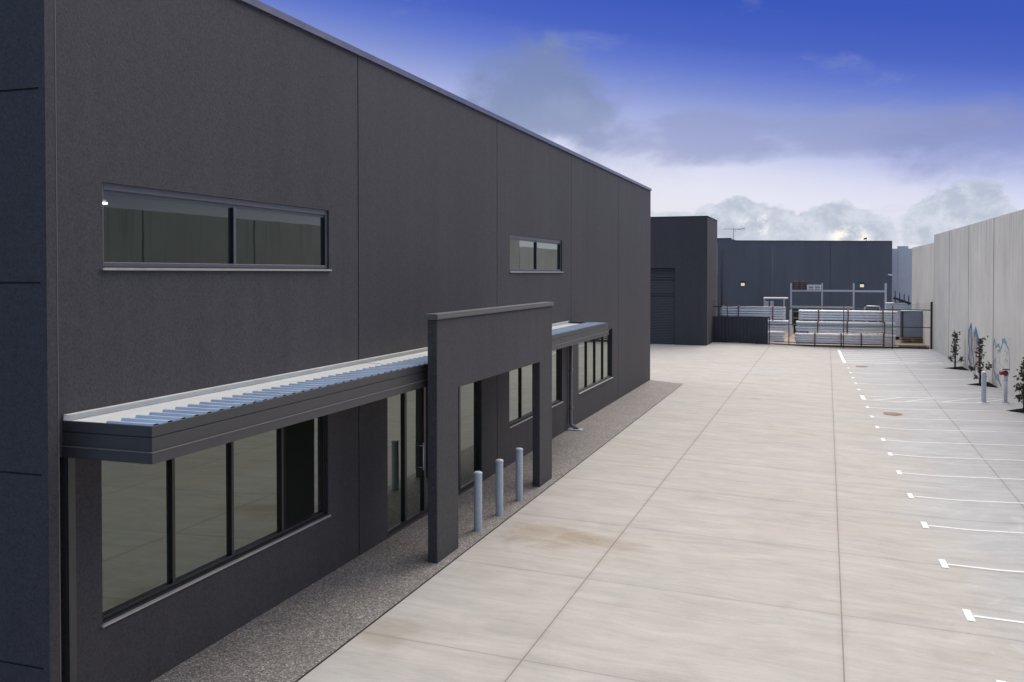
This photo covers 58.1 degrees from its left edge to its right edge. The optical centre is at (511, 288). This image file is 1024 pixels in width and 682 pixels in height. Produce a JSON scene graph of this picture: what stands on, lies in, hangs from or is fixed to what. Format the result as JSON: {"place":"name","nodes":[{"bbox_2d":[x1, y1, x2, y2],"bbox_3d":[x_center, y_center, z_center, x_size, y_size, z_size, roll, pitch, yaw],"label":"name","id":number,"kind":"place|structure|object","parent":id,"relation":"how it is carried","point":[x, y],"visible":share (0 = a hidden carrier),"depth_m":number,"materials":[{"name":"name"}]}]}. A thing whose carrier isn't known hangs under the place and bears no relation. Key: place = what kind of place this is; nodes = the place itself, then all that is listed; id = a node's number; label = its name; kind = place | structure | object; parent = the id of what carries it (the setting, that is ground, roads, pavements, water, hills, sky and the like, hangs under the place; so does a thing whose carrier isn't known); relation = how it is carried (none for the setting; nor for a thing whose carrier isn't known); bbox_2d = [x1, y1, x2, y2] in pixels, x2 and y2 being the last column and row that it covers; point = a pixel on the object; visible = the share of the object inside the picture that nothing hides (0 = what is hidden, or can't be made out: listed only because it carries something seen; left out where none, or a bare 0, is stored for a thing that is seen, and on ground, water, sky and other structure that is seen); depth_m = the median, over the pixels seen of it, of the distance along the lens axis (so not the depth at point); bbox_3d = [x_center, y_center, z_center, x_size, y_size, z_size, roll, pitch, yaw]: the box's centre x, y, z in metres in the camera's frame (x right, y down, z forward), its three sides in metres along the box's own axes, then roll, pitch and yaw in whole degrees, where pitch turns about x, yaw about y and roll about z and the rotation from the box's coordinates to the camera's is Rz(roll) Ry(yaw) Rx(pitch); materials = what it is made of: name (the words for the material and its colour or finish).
{"place":"outdoors","nodes":[
{"label":"outdoors","id":0,"kind":"place"},
{"bbox_2d":[151,380,681,681],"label":"footpath","id":1,"kind":"structure","parent":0,"point":[295,637],"depth_m":13.09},
{"bbox_2d":[474,471,481,530],"bbox_3d":[-0.590,3.686,16.003,0.156,1.050,0.156,0,1,19],"label":"bollard","id":2,"kind":"object","parent":1,"relation":"on","point":[477,500],"visible":1,"depth_m":15.94,"materials":[{"name":"metal"}]},
{"bbox_2d":[295,385,680,681],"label":"footpath joint","id":3,"kind":"object","parent":1,"relation":"on","point":[301,677],"visible":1,"depth_m":13.75,"materials":[{"name":"grey concrete"}]},
{"bbox_2d":[424,302,553,563],"bbox_3d":[-0.214,2.303,17.108,0.222,3.938,6.320,0,1,19],"label":"entrance portal","id":4,"kind":"object","parent":1,"relation":"on","point":[466,347],"visible":0.85,"depth_m":15.26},
{"bbox_2d":[495,459,503,514],"bbox_3d":[-0.234,3.668,17.044,0.156,1.050,0.156,0,1,19],"label":"bollard","id":5,"kind":"object","parent":1,"relation":"on","point":[498,486],"visible":1,"depth_m":16.98,"materials":[{"name":"metal"}]},
{"bbox_2d":[515,448,522,500],"bbox_3d":[0.141,3.649,18.142,0.156,1.050,0.156,0,1,19],"label":"bollard","id":6,"kind":"object","parent":1,"relation":"on","point":[519,474],"visible":1,"depth_m":18.08,"materials":[{"name":"metal"}]},
{"bbox_2d":[258,0,1023,248],"label":"sky","id":7,"kind":"structure","parent":0,"point":[901,122],"materials":[{"name":"blue"}]},
{"bbox_2d":[298,342,1023,681],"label":"concrete yard","id":8,"kind":"structure","parent":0,"point":[735,512],"depth_m":15.38,"materials":[{"name":"concrete"}]},
{"bbox_2d":[0,0,651,681],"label":"warehouse","id":9,"kind":"structure","parent":8,"relation":"on","point":[214,330],"depth_m":11.41,"materials":[{"name":"painted concrete"},{"name":"glass"},{"name":"metal"}]},
{"bbox_2d":[101,416,330,627],"bbox_3d":[-3.500,2.506,11.528,0.182,1.794,4.550,0,1,19],"label":"window","id":10,"kind":"structure","parent":9,"relation":"in","point":[165,524],"depth_m":11.01,"materials":[{"name":"clear glass"}]},
{"bbox_2d":[101,183,331,270],"bbox_3d":[-3.480,-0.674,11.514,0.172,0.894,4.560,0,1,19],"label":"window","id":11,"kind":"structure","parent":9,"relation":"in","point":[143,227],"depth_m":11.01,"materials":[{"name":"clear glass"}]},
{"bbox_2d":[387,381,479,534],"bbox_3d":[-1.448,2.823,17.624,0.158,2.640,4.460,0,1,19],"label":"entrance door","id":12,"kind":"structure","parent":9,"relation":"in","point":[407,412],"depth_m":16.76,"materials":[{"name":"clear glass"}]},
{"bbox_2d":[509,349,562,427],"bbox_3d":[0.611,2.296,23.559,0.182,1.794,4.560,0,1,19],"label":"window","id":13,"kind":"structure","parent":9,"relation":"in","point":[521,379],"depth_m":22.78,"materials":[{"name":"clear glass"}]},
{"bbox_2d":[509,235,563,272],"bbox_3d":[0.619,-0.858,23.512,0.172,0.884,4.520,0,1,19],"label":"window","id":14,"kind":"structure","parent":9,"relation":"in","point":[527,254],"depth_m":23.36,"materials":[{"name":"clear glass"}]},
{"bbox_2d":[579,329,612,393],"bbox_3d":[2.652,2.242,29.535,0.182,1.694,4.590,0,1,19],"label":"window","id":15,"kind":"structure","parent":9,"relation":"in","point":[594,354],"depth_m":29.55,"materials":[{"name":"clear glass"}]},
{"bbox_2d":[650,216,717,345],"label":"warehouse","id":16,"kind":"structure","parent":8,"relation":"on","point":[683,276],"depth_m":57.19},
{"bbox_2d":[650,268,674,344],"bbox_3d":[8.000,1.056,58.136,4.570,4.900,0.050,0,1,19],"label":"roller door","id":17,"kind":"structure","parent":16,"relation":"in","point":[662,280],"depth_m":57.66,"materials":[{"name":"black metal"}]},
{"bbox_2d":[713,316,769,344],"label":"corrugated gate","id":18,"kind":"structure","parent":8,"relation":"on","point":[740,329],"depth_m":58.89,"materials":[{"name":"metal"}]},
{"bbox_2d":[713,299,932,348],"bbox_3d":[19.139,2.195,57.681,13.080,3.062,0.113,0,1,19],"label":"wire fence","id":19,"kind":"object","parent":8,"relation":"on","point":[892,346],"visible":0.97,"depth_m":57.07,"materials":[{"name":"metal"}]},
{"bbox_2d":[883,412,902,414],"bbox_3d":[12.673,4.182,30.832,0.720,0.037,0.720,0,1,19],"label":"manhole cover","id":20,"kind":"object","parent":8,"relation":"on","point":[889,413],"visible":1,"depth_m":30.86,"materials":[{"name":"metal"}]},
{"bbox_2d":[947,366,968,370],"bbox_3d":[21.370,3.815,44.553,1.021,0.059,2.100,0,1,19],"label":"mulch bed","id":21,"kind":"object","parent":8,"relation":"on","point":[960,368],"visible":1,"depth_m":44.38,"materials":[{"name":"black soil"}]},
{"bbox_2d":[948,329,963,366],"bbox_3d":[21.534,2.912,44.811,0.778,1.945,0.523,0,1,19],"label":"sapling","id":22,"kind":"object","parent":21,"relation":"on","point":[954,347],"visible":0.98,"depth_m":44.78,"materials":[{"name":"green plant"}]},
{"bbox_2d":[933,209,1023,401],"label":"boundary wall","id":23,"kind":"structure","parent":8,"relation":"on","point":[978,280],"depth_m":39.89,"materials":[{"name":"concrete"}]},
{"bbox_2d":[968,382,997,387],"bbox_3d":[19.345,3.934,38.113,1.021,0.059,2.100,0,1,19],"label":"mulch bed","id":24,"kind":"object","parent":8,"relation":"on","point":[988,384],"visible":0.7,"depth_m":37.97,"materials":[{"name":"black soil"}]},
{"bbox_2d":[968,336,991,383],"bbox_3d":[19.273,2.959,38.019,0.883,2.105,0.501,0,1,-2],"label":"sapling","id":25,"kind":"object","parent":24,"relation":"on","point":[979,349],"visible":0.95,"depth_m":38.04,"materials":[{"name":"green plant"}]},
{"bbox_2d":[981,371,986,401],"bbox_3d":[16.978,3.526,33.197,0.176,1.120,0.176,0,1,19],"label":"bollard","id":26,"kind":"object","parent":8,"relation":"on","point":[983,384],"visible":1,"depth_m":33.13,"materials":[{"name":"metal"}]},
{"bbox_2d":[999,369,1009,402],"bbox_3d":[17.584,3.458,32.944,0.345,1.195,0.247,0,1,-8],"label":"fire hydrant","id":27,"kind":"object","parent":8,"relation":"on","point":[1005,374],"visible":1,"depth_m":32.90,"materials":[{"name":"metal"}]},
{"bbox_2d":[1006,408,1023,412],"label":"mulch bed","id":28,"kind":"object","parent":8,"relation":"on","point":[1018,410],"visible":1,"depth_m":30.88,"materials":[{"name":"black soil"}]},
{"bbox_2d":[1013,357,1023,410],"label":"sapling","id":29,"kind":"object","parent":28,"relation":"on","point":[1021,395],"visible":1,"depth_m":30.79,"materials":[{"name":"green plant"}]},
{"bbox_2d":[768,325,929,348],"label":"gravel ground","id":30,"kind":"structure","parent":0,"point":[897,342],"depth_m":62.67,"materials":[{"name":"beige gravel"}]},
{"bbox_2d":[763,297,787,334],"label":"work bench","id":31,"kind":"object","parent":30,"relation":"on","point":[772,302],"visible":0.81,"depth_m":67.55,"materials":[{"name":"grey metal"}]},
{"bbox_2d":[768,331,783,341],"bbox_3d":[15.745,3.091,60.306,3.988,0.774,1.086,0,1,19],"label":"pipe bundle","id":32,"kind":"object","parent":30,"relation":"on","point":[776,336],"visible":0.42,"depth_m":59.40,"materials":[{"name":"silver metal"}]},
{"bbox_2d":[768,320,787,329],"bbox_3d":[15.873,2.344,60.230,4.291,0.750,1.050,0,1,19],"label":"pipe bundle","id":33,"kind":"object","parent":32,"relation":"on","point":[774,327],"visible":0.26,"depth_m":59.35,"materials":[{"name":"silver metal"}]},
{"bbox_2d":[720,306,785,319],"bbox_3d":[15.750,1.554,60.246,4.106,0.890,1.026,0,1,19],"label":"pipe bundle","id":34,"kind":"object","parent":33,"relation":"on","point":[763,311],"visible":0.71,"depth_m":59.80,"materials":[{"name":"silver metal"}]},
{"bbox_2d":[789,311,791,335],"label":"marker post","id":35,"kind":"object","parent":30,"relation":"on","point":[790,322],"visible":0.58,"depth_m":67.01,"materials":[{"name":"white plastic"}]},
{"bbox_2d":[793,308,808,332],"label":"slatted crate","id":36,"kind":"object","parent":30,"relation":"on","point":[796,315],"visible":0.39,"depth_m":69.81,"materials":[{"name":"silver metal"}]},
{"bbox_2d":[717,238,891,324],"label":"storage building","id":37,"kind":"structure","parent":30,"relation":"on","point":[761,269],"depth_m":80.11,"materials":[{"name":"painted concrete"},{"name":"metal"}]},
{"bbox_2d":[790,283,886,332],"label":"pallet rack","id":38,"kind":"object","parent":30,"relation":"on","point":[822,291],"visible":0.58,"depth_m":72.01,"materials":[{"name":"metal"}]},
{"bbox_2d":[794,332,896,345],"bbox_3d":[21.084,3.193,58.483,6.052,0.774,1.086,0,1,19],"label":"pipe bundle","id":39,"kind":"object","parent":30,"relation":"on","point":[854,338],"visible":0.9,"depth_m":58.13,"materials":[{"name":"silver metal"}]},
{"bbox_2d":[795,320,895,333],"bbox_3d":[21.110,2.415,58.501,5.976,0.758,1.062,0,1,19],"label":"pipe bundle","id":40,"kind":"object","parent":39,"relation":"on","point":[851,326],"visible":0.82,"depth_m":58.05,"materials":[{"name":"silver metal"}]},
{"bbox_2d":[798,309,897,321],"bbox_3d":[21.242,1.678,58.477,5.888,0.734,1.026,0,1,19],"label":"pipe bundle","id":41,"kind":"object","parent":40,"relation":"on","point":[861,316],"visible":0.95,"depth_m":58.07,"materials":[{"name":"silver metal"}]},
{"bbox_2d":[864,305,880,333],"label":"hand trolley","id":42,"kind":"object","parent":30,"relation":"on","point":[872,313],"visible":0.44,"depth_m":67.00,"materials":[{"name":"metal"}]},
{"bbox_2d":[892,246,911,308],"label":"metal shed","id":43,"kind":"structure","parent":30,"relation":"on","point":[902,270],"depth_m":81.25,"materials":[{"name":"metal"}]},
{"bbox_2d":[901,340,922,342],"bbox_3d":[26.596,3.473,61.311,1.260,0.155,1.300,0,1,19],"label":"timber pallet","id":44,"kind":"object","parent":30,"relation":"on","point":[905,341],"visible":0.7,"depth_m":60.87,"materials":[{"name":"brown wood"}]},
{"bbox_2d":[899,337,922,340],"bbox_3d":[26.539,3.312,61.327,1.380,0.155,1.300,0,1,19],"label":"timber pallet","id":45,"kind":"object","parent":44,"relation":"on","point":[911,338],"visible":0.98,"depth_m":61.16,"materials":[{"name":"brown wood"}]},
{"bbox_2d":[900,310,921,336],"bbox_3d":[26.612,2.317,61.523,1.300,1.760,1.090,0,1,19],"label":"steel cabinet","id":46,"kind":"object","parent":45,"relation":"on","point":[915,315],"visible":0.98,"depth_m":61.08,"materials":[{"name":"grey metal"}]},
{"bbox_2d":[899,345,926,346],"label":"timber offcuts","id":47,"kind":"object","parent":30,"relation":"on","point":[914,346],"visible":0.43,"depth_m":57.41,"materials":[{"name":"brown wood"}]},
{"bbox_2d":[912,243,933,348],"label":"boundary wall","id":48,"kind":"structure","parent":30,"relation":"on","point":[922,277],"depth_m":60.06,"materials":[{"name":"concrete"}]},
{"bbox_2d":[885,302,904,339],"bbox_3d":[26.758,2.255,64.457,1.240,2.580,1.240,0,1,19],"label":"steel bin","id":49,"kind":"object","parent":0,"point":[890,304],"visible":0.45,"depth_m":63.89,"materials":[{"name":"grey metal"}]},
{"bbox_2d":[893,291,910,304],"bbox_3d":[27.184,0.648,64.284,1.180,1.000,0.200,0,1,19],"label":"stillage","id":50,"kind":"object","parent":49,"relation":"on","point":[902,301],"visible":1,"depth_m":64.25,"materials":[{"name":"metal"}]}
]}

